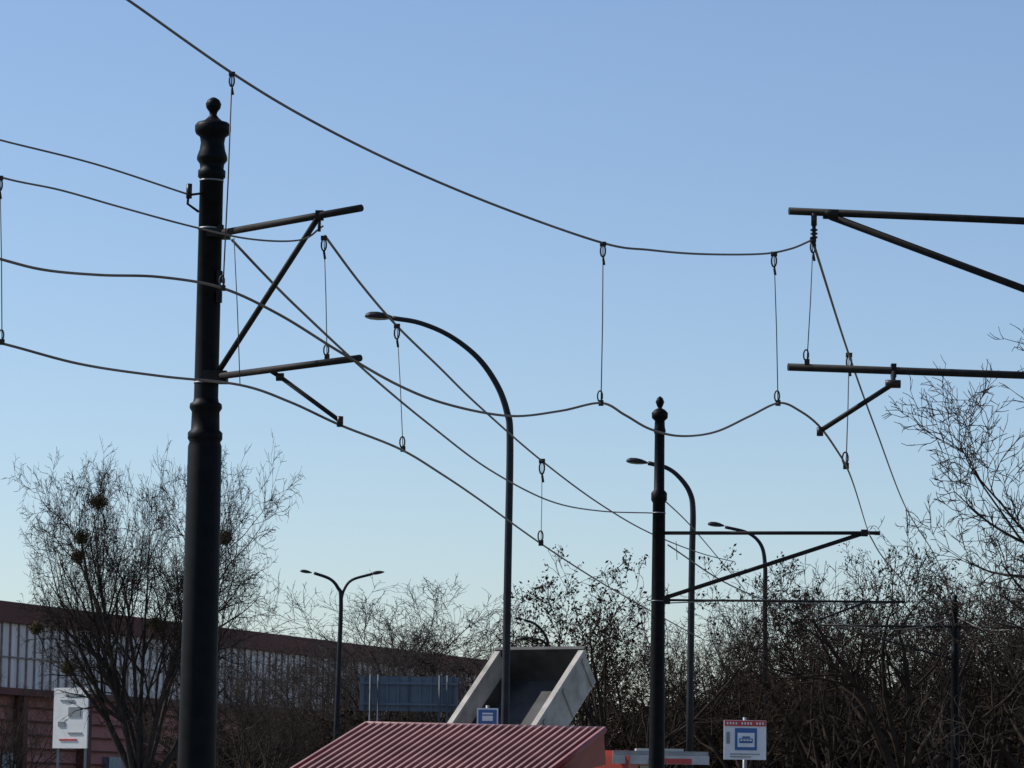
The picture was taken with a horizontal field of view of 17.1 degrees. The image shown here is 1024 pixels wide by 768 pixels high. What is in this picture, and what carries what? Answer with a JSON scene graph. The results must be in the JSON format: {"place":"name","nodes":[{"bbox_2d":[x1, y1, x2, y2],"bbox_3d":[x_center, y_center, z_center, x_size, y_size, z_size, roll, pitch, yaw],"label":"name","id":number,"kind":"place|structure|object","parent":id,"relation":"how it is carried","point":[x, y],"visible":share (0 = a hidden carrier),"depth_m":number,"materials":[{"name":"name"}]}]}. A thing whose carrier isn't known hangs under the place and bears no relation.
{"place":"outdoors","nodes":[
{"label":"outdoors","id":0,"kind":"place"},
{"bbox_2d":[0,0,1023,732],"label":"sky","id":1,"kind":"structure","parent":0,"point":[692,126],"materials":[{"name":"blue"}]},
{"label":"ground","id":2,"kind":"structure","parent":0,"visible":0},
{"bbox_2d":[0,658,88,767],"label":"bare tree","id":3,"kind":"object","parent":2,"relation":"on","point":[3,751],"visible":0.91,"depth_m":109.12,"materials":[{"name":"brown plant"}]},
{"bbox_2d":[52,688,89,767],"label":"billboard","id":4,"kind":"object","parent":2,"relation":"on","point":[71,731],"visible":0.88,"depth_m":94.52,"materials":[{"name":"white paint"}]},
{"bbox_2d":[1,430,304,767],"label":"bare tree","id":5,"kind":"object","parent":2,"relation":"on","point":[133,756],"visible":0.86,"depth_m":89.27,"materials":[{"name":"brown plant"}]},
{"bbox_2d":[28,620,45,652],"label":"mistletoe","id":6,"kind":"object","parent":5,"relation":"attached to","point":[35,627],"visible":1,"depth_m":88.40,"materials":[{"name":"green plant"}]},
{"bbox_2d":[59,660,77,691],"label":"mistletoe","id":7,"kind":"object","parent":5,"relation":"attached to","point":[67,668],"visible":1,"depth_m":88.27,"materials":[{"name":"green plant"}]},
{"bbox_2d":[70,549,86,579],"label":"mistletoe","id":8,"kind":"object","parent":5,"relation":"attached to","point":[79,556],"visible":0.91,"depth_m":88.64,"materials":[{"name":"green plant"}]},
{"bbox_2d":[73,531,90,564],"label":"mistletoe","id":9,"kind":"object","parent":5,"relation":"attached to","point":[83,537],"visible":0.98,"depth_m":88.69,"materials":[{"name":"green plant"}]},
{"bbox_2d":[89,491,105,514],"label":"mistletoe","id":10,"kind":"object","parent":5,"relation":"attached to","point":[103,503],"visible":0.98,"depth_m":88.79,"materials":[{"name":"green plant"}]},
{"bbox_2d":[148,615,165,649],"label":"mistletoe","id":11,"kind":"object","parent":5,"relation":"attached to","point":[155,624],"visible":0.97,"depth_m":88.41,"materials":[{"name":"green plant"}]},
{"bbox_2d":[220,532,233,564],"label":"mistletoe","id":12,"kind":"object","parent":5,"relation":"attached to","point":[225,539],"visible":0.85,"depth_m":88.69,"materials":[{"name":"green plant"}]},
{"bbox_2d":[117,614,337,767],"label":"bare tree","id":13,"kind":"object","parent":2,"relation":"on","point":[237,719],"visible":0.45,"depth_m":104.41,"materials":[{"name":"brown plant"}]},
{"bbox_2d":[133,705,327,767],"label":"shrub","id":14,"kind":"object","parent":2,"relation":"on","point":[221,754],"visible":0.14,"depth_m":116.53,"materials":[{"name":"brown plant"}]},
{"bbox_2d":[123,637,337,767],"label":"bare tree","id":15,"kind":"object","parent":2,"relation":"on","point":[265,754],"visible":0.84,"depth_m":99.33,"materials":[{"name":"brown plant"}]},
{"bbox_2d":[0,600,486,767],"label":"warehouse","id":16,"kind":"structure","parent":2,"relation":"on","point":[19,666],"depth_m":154.72,"materials":[{"name":"red metal"}]},
{"bbox_2d":[122,702,410,767],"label":"shrub","id":17,"kind":"object","parent":2,"relation":"on","point":[346,723],"visible":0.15,"depth_m":116.64,"materials":[{"name":"brown plant"}]},
{"bbox_2d":[178,97,363,767],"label":"catenary pole","id":18,"kind":"object","parent":2,"relation":"on","point":[198,700],"visible":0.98,"depth_m":29.95,"materials":[{"name":"black metal"}]},
{"bbox_2d":[0,139,186,194],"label":"messenger wire","id":19,"kind":"object","parent":18,"relation":"attached to","point":[158,184],"visible":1,"depth_m":29.74,"materials":[{"name":"metal"}]},
{"bbox_2d":[3,177,323,241],"bbox_3d":[-3.131,-1.502,28.202,3.958,0.377,0.132,7,-9,-39],"label":"messenger wire","id":20,"kind":"object","parent":18,"relation":"attached to","point":[125,208],"visible":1,"depth_m":28.40,"materials":[{"name":"black metal"}]},
{"bbox_2d":[0,176,4,344],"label":"dropper wire","id":21,"kind":"object","parent":20,"relation":"hanging from","point":[2,340],"visible":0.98,"depth_m":27.31,"materials":[{"name":"black metal"}]},
{"bbox_2d":[234,238,239,383],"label":"dropper wire","id":22,"kind":"object","parent":20,"relation":"hanging from","point":[237,310],"visible":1,"depth_m":28.73,"materials":[{"name":"black metal"}]},
{"bbox_2d":[4,343,699,637],"bbox_3d":[1.183,2.938,53.110,2.686,0.654,54.187,0,-7,10],"label":"contact wire","id":23,"kind":"object","parent":18,"relation":"attached to","point":[249,387],"visible":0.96,"depth_m":29.30,"materials":[{"name":"black metal"}]},
{"bbox_2d":[304,710,400,746],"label":"shrub","id":24,"kind":"object","parent":2,"relation":"on","point":[366,718],"visible":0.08,"depth_m":116.05,"materials":[{"name":"brown plant"}]},
{"bbox_2d":[249,624,458,752],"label":"bare tree","id":25,"kind":"object","parent":2,"relation":"on","point":[326,687],"visible":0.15,"depth_m":139.28,"materials":[{"name":"brown plant"}]},
{"bbox_2d":[217,571,594,744],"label":"bare tree","id":26,"kind":"object","parent":2,"relation":"on","point":[409,659],"visible":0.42,"depth_m":133.83,"materials":[{"name":"brown plant"}]},
{"bbox_2d":[340,642,484,722],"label":"bare tree","id":27,"kind":"object","parent":2,"relation":"on","point":[382,669],"visible":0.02,"depth_m":141.29,"materials":[{"name":"brown plant"}]},
{"bbox_2d":[365,312,513,723],"bbox_3d":[-1.381,3.899,61.983,2.793,10.491,0.261,1,-7,0],"label":"street lamp","id":28,"kind":"object","parent":2,"relation":"on","point":[505,697],"visible":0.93,"depth_m":62.14,"materials":[{"name":"metal"}]},
{"bbox_2d":[290,721,606,767],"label":"kiosk","id":29,"kind":"object","parent":2,"relation":"on","point":[367,744],"visible":1,"depth_m":54.99,"materials":[{"name":"red metal"}]},
{"bbox_2d":[477,705,497,723],"bbox_3d":[-0.457,7.362,60.579,0.379,3.302,0.140,1,-7,0],"label":"tram stop sign","id":30,"kind":"object","parent":2,"relation":"on","point":[487,715],"visible":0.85,"depth_m":60.70,"materials":[{"name":"blue metal"}]},
{"bbox_2d":[518,636,547,645],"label":"street lamp","id":31,"kind":"object","parent":2,"relation":"on","point":[522,638],"visible":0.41,"depth_m":94.79,"materials":[{"name":"metal"}]},
{"bbox_2d":[408,619,667,747],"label":"bare tree","id":32,"kind":"object","parent":2,"relation":"on","point":[466,687],"visible":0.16,"depth_m":118.83,"materials":[{"name":"brown plant"}]},
{"bbox_2d":[447,646,648,767],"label":"dump truck","id":33,"kind":"object","parent":2,"relation":"on","point":[551,685],"visible":0.56,"depth_m":77.49,"materials":[{"name":"paint"}]},
{"bbox_2d":[571,702,707,748],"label":"shrub","id":34,"kind":"object","parent":2,"relation":"on","point":[624,713],"visible":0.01,"depth_m":122.43,"materials":[{"name":"brown plant"}]},
{"bbox_2d":[569,694,715,749],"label":"shrub","id":35,"kind":"object","parent":2,"relation":"on","point":[623,715],"depth_m":119.76,"materials":[{"name":"brown plant"}]},
{"bbox_2d":[612,748,708,767],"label":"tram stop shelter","id":36,"kind":"object","parent":2,"relation":"on","point":[679,757],"visible":0.73,"depth_m":78.56,"materials":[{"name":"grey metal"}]},
{"bbox_2d":[626,458,695,767],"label":"street lamp","id":37,"kind":"object","parent":2,"relation":"on","point":[690,666],"visible":0.9,"depth_m":85.88,"materials":[{"name":"metal"}]},
{"bbox_2d":[496,543,826,749],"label":"bare tree","id":38,"kind":"object","parent":2,"relation":"on","point":[605,633],"visible":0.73,"depth_m":95.23,"materials":[{"name":"brown plant"}]},
{"bbox_2d":[552,615,775,725],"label":"bare tree","id":39,"kind":"object","parent":2,"relation":"on","point":[671,652],"visible":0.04,"depth_m":125.23,"materials":[{"name":"brown plant"}]},
{"bbox_2d":[585,590,783,767],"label":"bare tree","id":40,"kind":"object","parent":2,"relation":"on","point":[629,742],"visible":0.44,"depth_m":107.35,"materials":[{"name":"brown plant"}]},
{"bbox_2d":[581,587,815,765],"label":"bare tree","id":41,"kind":"object","parent":2,"relation":"on","point":[709,667],"visible":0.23,"depth_m":117.31,"materials":[{"name":"brown plant"}]},
{"bbox_2d":[591,702,813,767],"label":"shrub","id":42,"kind":"object","parent":2,"relation":"on","point":[777,754],"visible":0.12,"depth_m":112.34,"materials":[{"name":"brown plant"}]},
{"bbox_2d":[708,522,767,767],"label":"street lamp","id":43,"kind":"object","parent":2,"relation":"on","point":[759,542],"visible":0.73,"depth_m":106.04,"materials":[{"name":"metal"}]},
{"bbox_2d":[611,604,871,727],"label":"bare tree","id":44,"kind":"object","parent":2,"relation":"on","point":[723,654],"visible":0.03,"depth_m":126.56,"materials":[{"name":"brown plant"}]},
{"bbox_2d":[634,584,850,767],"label":"bare tree","id":45,"kind":"object","parent":2,"relation":"on","point":[739,764],"visible":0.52,"depth_m":103.64,"materials":[{"name":"brown plant"}]},
{"bbox_2d":[608,670,877,767],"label":"shrub","id":46,"kind":"object","parent":2,"relation":"on","point":[695,702],"visible":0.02,"depth_m":119.03,"materials":[{"name":"brown plant"}]},
{"bbox_2d":[724,717,765,767],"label":"tram stop sign","id":47,"kind":"object","parent":2,"relation":"on","point":[744,739],"visible":1,"depth_m":57.67,"materials":[{"name":"white metal"}]},
{"bbox_2d":[615,560,881,767],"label":"bare tree","id":48,"kind":"object","parent":2,"relation":"on","point":[735,696],"visible":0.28,"depth_m":111.25,"materials":[{"name":"brown plant"}]},
{"bbox_2d":[576,678,976,767],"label":"shrub","id":49,"kind":"object","parent":2,"relation":"on","point":[700,735],"visible":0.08,"depth_m":115.03,"materials":[{"name":"brown plant"}]},
{"bbox_2d":[649,396,904,767],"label":"catenary pole","id":50,"kind":"object","parent":2,"relation":"on","point":[660,599],"visible":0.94,"depth_m":62.81,"materials":[{"name":"black metal"}]},
{"bbox_2d":[0,258,869,535],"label":"contact wire","id":51,"kind":"object","parent":50,"relation":"attached to","point":[358,362],"visible":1,"depth_m":23.02,"materials":[{"name":"black metal"}]},
{"bbox_2d":[231,239,651,513],"bbox_3d":[-0.206,0.772,46.739,0.726,0.894,33.501,0,-7,8],"label":"feeder cable","id":52,"kind":"object","parent":50,"relation":"attached to","point":[328,336],"visible":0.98,"depth_m":37.58,"materials":[{"name":"black metal"}]},
{"bbox_2d":[324,235,734,561],"bbox_3d":[2.129,1.908,59.765,0.201,1.966,61.373,0,-7,7],"label":"messenger wire","id":53,"kind":"object","parent":50,"relation":"attached to","point":[411,340],"visible":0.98,"depth_m":36.99,"materials":[{"name":"black metal"}]},
{"bbox_2d":[321,235,329,358],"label":"dropper wire","id":54,"kind":"object","parent":53,"relation":"hanging from","point":[326,355],"visible":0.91,"depth_m":29.41,"materials":[{"name":"black metal"}]},
{"bbox_2d":[394,324,405,451],"bbox_3d":[-1.078,0.035,32.737,0.135,1.236,0.036,1,-7,0],"label":"dropper wire","id":55,"kind":"object","parent":53,"relation":"hanging from","point":[397,326],"visible":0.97,"depth_m":32.75,"materials":[{"name":"black metal"}]},
{"bbox_2d":[537,459,544,545],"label":"dropper wire","id":56,"kind":"object","parent":53,"relation":"hanging from","point":[541,542],"visible":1,"depth_m":46.58,"materials":[{"name":"black metal"}]},
{"bbox_2d":[666,501,744,589],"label":"feeder cable","id":57,"kind":"object","parent":50,"relation":"attached to","point":[700,537],"visible":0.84,"depth_m":81.01,"materials":[{"name":"black metal"}]},
{"bbox_2d":[677,668,929,737],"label":"shrub","id":58,"kind":"object","parent":2,"relation":"on","point":[833,698],"depth_m":127.73,"materials":[{"name":"brown plant"}]},
{"bbox_2d":[674,589,949,730],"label":"bare tree","id":59,"kind":"object","parent":2,"relation":"on","point":[896,680],"visible":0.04,"depth_m":123.97,"materials":[{"name":"brown plant"}]},
{"bbox_2d":[725,563,951,767],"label":"bare tree","id":60,"kind":"object","parent":2,"relation":"on","point":[830,754],"visible":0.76,"depth_m":99.32,"materials":[{"name":"brown plant"}]},
{"bbox_2d":[731,673,1012,763],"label":"shrub","id":61,"kind":"object","parent":2,"relation":"on","point":[860,706],"visible":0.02,"depth_m":121.08,"materials":[{"name":"brown plant"}]},
{"bbox_2d":[726,509,1023,767],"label":"bare tree","id":62,"kind":"object","parent":2,"relation":"on","point":[882,747],"visible":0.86,"depth_m":97.07,"materials":[{"name":"brown plant"}]},
{"bbox_2d":[740,541,1021,767],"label":"bare tree","id":63,"kind":"object","parent":2,"relation":"on","point":[861,755],"visible":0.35,"depth_m":107.68,"materials":[{"name":"brown plant"}]},
{"bbox_2d":[771,584,1010,722],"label":"bare tree","id":64,"kind":"object","parent":2,"relation":"on","point":[893,689],"visible":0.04,"depth_m":125.41,"materials":[{"name":"brown plant"}]},
{"bbox_2d":[772,675,1023,767],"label":"shrub","id":65,"kind":"object","parent":2,"relation":"on","point":[902,736],"visible":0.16,"depth_m":115.35,"materials":[{"name":"brown plant"}]},
{"bbox_2d":[777,714,1023,767],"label":"shrub","id":66,"kind":"object","parent":2,"relation":"on","point":[874,745],"visible":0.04,"depth_m":116.93,"materials":[{"name":"brown plant"}]},
{"bbox_2d":[785,702,1023,767],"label":"shrub","id":67,"kind":"object","parent":2,"relation":"on","point":[895,725],"visible":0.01,"depth_m":118.85,"materials":[{"name":"brown plant"}]},
{"bbox_2d":[787,207,1023,435],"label":"catenary pole","id":68,"kind":"object","parent":2,"relation":"on","point":[838,216],"visible":1,"depth_m":27.74,"materials":[{"name":"black metal"}]},
{"bbox_2d":[126,0,811,255],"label":"messenger wire","id":69,"kind":"object","parent":68,"relation":"attached to","point":[345,138],"visible":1,"depth_m":23.21,"materials":[{"name":"black metal"}]},
{"bbox_2d":[219,71,234,290],"bbox_3d":[-1.822,-1.298,21.816,0.072,1.421,0.024,1,-7,0],"label":"dropper wire","id":70,"kind":"object","parent":69,"relation":"hanging from","point":[231,77],"visible":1,"depth_m":21.82,"materials":[{"name":"black metal"}]},
{"bbox_2d":[597,242,605,405],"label":"dropper wire","id":71,"kind":"object","parent":69,"relation":"hanging from","point":[603,246],"visible":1,"depth_m":24.79,"materials":[{"name":"black metal"}]},
{"bbox_2d":[771,252,780,405],"bbox_3d":[2.094,-0.439,27.108,0.057,1.220,0.154,-2,-8,22],"label":"dropper wire","id":72,"kind":"object","parent":69,"relation":"hanging from","point":[774,270],"visible":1,"depth_m":27.10,"materials":[{"name":"black metal"}]},
{"bbox_2d":[791,555,1023,767],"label":"bare tree","id":73,"kind":"object","parent":2,"relation":"on","point":[940,722],"visible":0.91,"depth_m":49.23,"materials":[{"name":"brown plant"}]},
{"bbox_2d":[814,534,1023,767],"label":"bare tree","id":74,"kind":"object","parent":2,"relation":"on","point":[996,730],"visible":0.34,"depth_m":103.20,"materials":[{"name":"brown plant"}]},
{"bbox_2d":[821,594,1023,767],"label":"catenary pole","id":75,"kind":"object","parent":2,"relation":"on","point":[954,659],"visible":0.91,"depth_m":91.73,"materials":[{"name":"black metal"}]},
{"bbox_2d":[668,544,951,629],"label":"feeder cable","id":76,"kind":"object","parent":75,"relation":"attached to","point":[793,609],"visible":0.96,"depth_m":76.60,"materials":[{"name":"black metal"}]},
{"bbox_2d":[670,600,952,603],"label":"feeder cable","id":77,"kind":"object","parent":75,"relation":"attached to","point":[823,603],"visible":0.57,"depth_m":81.21,"materials":[{"name":"black metal"}]},
{"bbox_2d":[813,247,954,626],"bbox_3d":[6.997,2.354,59.849,0.411,1.024,65.410,0,-7,8],"label":"messenger wire","id":78,"kind":"object","parent":75,"relation":"attached to","point":[830,297],"visible":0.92,"depth_m":39.38,"materials":[{"name":"black metal"}]},
{"bbox_2d":[803,237,815,364],"bbox_3d":[2.405,-0.670,27.590,0.104,1.038,0.030,1,-7,0],"label":"dropper wire","id":79,"kind":"object","parent":78,"relation":"hanging from","point":[807,361],"visible":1,"depth_m":27.59,"materials":[{"name":"black metal"}]},
{"bbox_2d":[842,353,851,468],"bbox_3d":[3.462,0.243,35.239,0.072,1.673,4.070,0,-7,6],"label":"dropper wire","id":80,"kind":"object","parent":78,"relation":"hanging from","point":[847,455],"visible":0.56,"depth_m":34.73,"materials":[{"name":"black metal"}]},
{"bbox_2d":[870,536,954,639],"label":"contact wire","id":81,"kind":"object","parent":75,"relation":"attached to","point":[908,586],"visible":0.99,"depth_m":79.87,"materials":[{"name":"metal"}]},
{"bbox_2d":[957,617,1013,630],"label":"feeder cable","id":82,"kind":"object","parent":75,"relation":"attached to","point":[977,626],"visible":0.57,"depth_m":87.49,"materials":[{"name":"black metal"}]},
{"bbox_2d":[961,595,1022,600],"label":"feeder cable","id":83,"kind":"object","parent":75,"relation":"attached to","point":[991,600],"visible":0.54,"depth_m":86.05,"materials":[{"name":"black metal"}]},
{"bbox_2d":[828,548,1023,767],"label":"bare tree","id":84,"kind":"object","parent":2,"relation":"on","point":[963,758],"visible":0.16,"depth_m":111.50,"materials":[{"name":"brown plant"}]},
{"bbox_2d":[850,549,1023,767],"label":"bare tree","id":85,"kind":"object","parent":2,"relation":"on","point":[1010,765],"visible":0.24,"depth_m":106.28,"materials":[{"name":"brown plant"}]},
{"bbox_2d":[855,701,1019,767],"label":"shrub","id":86,"kind":"object","parent":2,"relation":"on","point":[984,738],"visible":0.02,"depth_m":118.09,"materials":[{"name":"brown plant"}]},
{"bbox_2d":[871,589,1023,720],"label":"bare tree","id":87,"kind":"object","parent":2,"relation":"on","point":[947,643],"visible":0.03,"depth_m":125.44,"materials":[{"name":"brown plant"}]},
{"bbox_2d":[873,676,1023,767],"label":"shrub","id":88,"kind":"object","parent":2,"relation":"on","point":[1016,743],"visible":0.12,"depth_m":114.36,"materials":[{"name":"brown plant"}]},
{"bbox_2d":[882,324,1023,721],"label":"bare tree","id":89,"kind":"object","parent":2,"relation":"on","point":[973,471],"visible":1,"depth_m":45.11,"materials":[{"name":"brown plant"}]},
{"bbox_2d":[891,583,1023,767],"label":"bare tree","id":90,"kind":"object","parent":2,"relation":"on","point":[1010,758],"visible":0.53,"depth_m":99.28,"materials":[{"name":"brown plant"}]},
{"bbox_2d":[897,586,1023,767],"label":"bare tree","id":91,"kind":"object","parent":2,"relation":"on","point":[1020,709],"visible":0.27,"depth_m":105.86,"materials":[{"name":"brown plant"}]},
{"label":"road","id":92,"kind":"structure","parent":0,"visible":0},
{"bbox_2d":[300,570,383,740],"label":"street lamp","id":93,"kind":"object","parent":92,"relation":"on","point":[338,670],"visible":0.98,"depth_m":111.74,"materials":[{"name":"metal"}]},
{"bbox_2d":[359,674,458,722],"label":"road sign","id":94,"kind":"object","parent":92,"relation":"on","point":[378,693],"visible":0.88,"depth_m":103.57,"materials":[{"name":"metal"}]},
{"bbox_2d":[514,617,549,644],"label":"street lamp","id":95,"kind":"object","parent":92,"relation":"on","point":[537,626],"visible":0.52,"depth_m":179.73,"materials":[{"name":"metal"}]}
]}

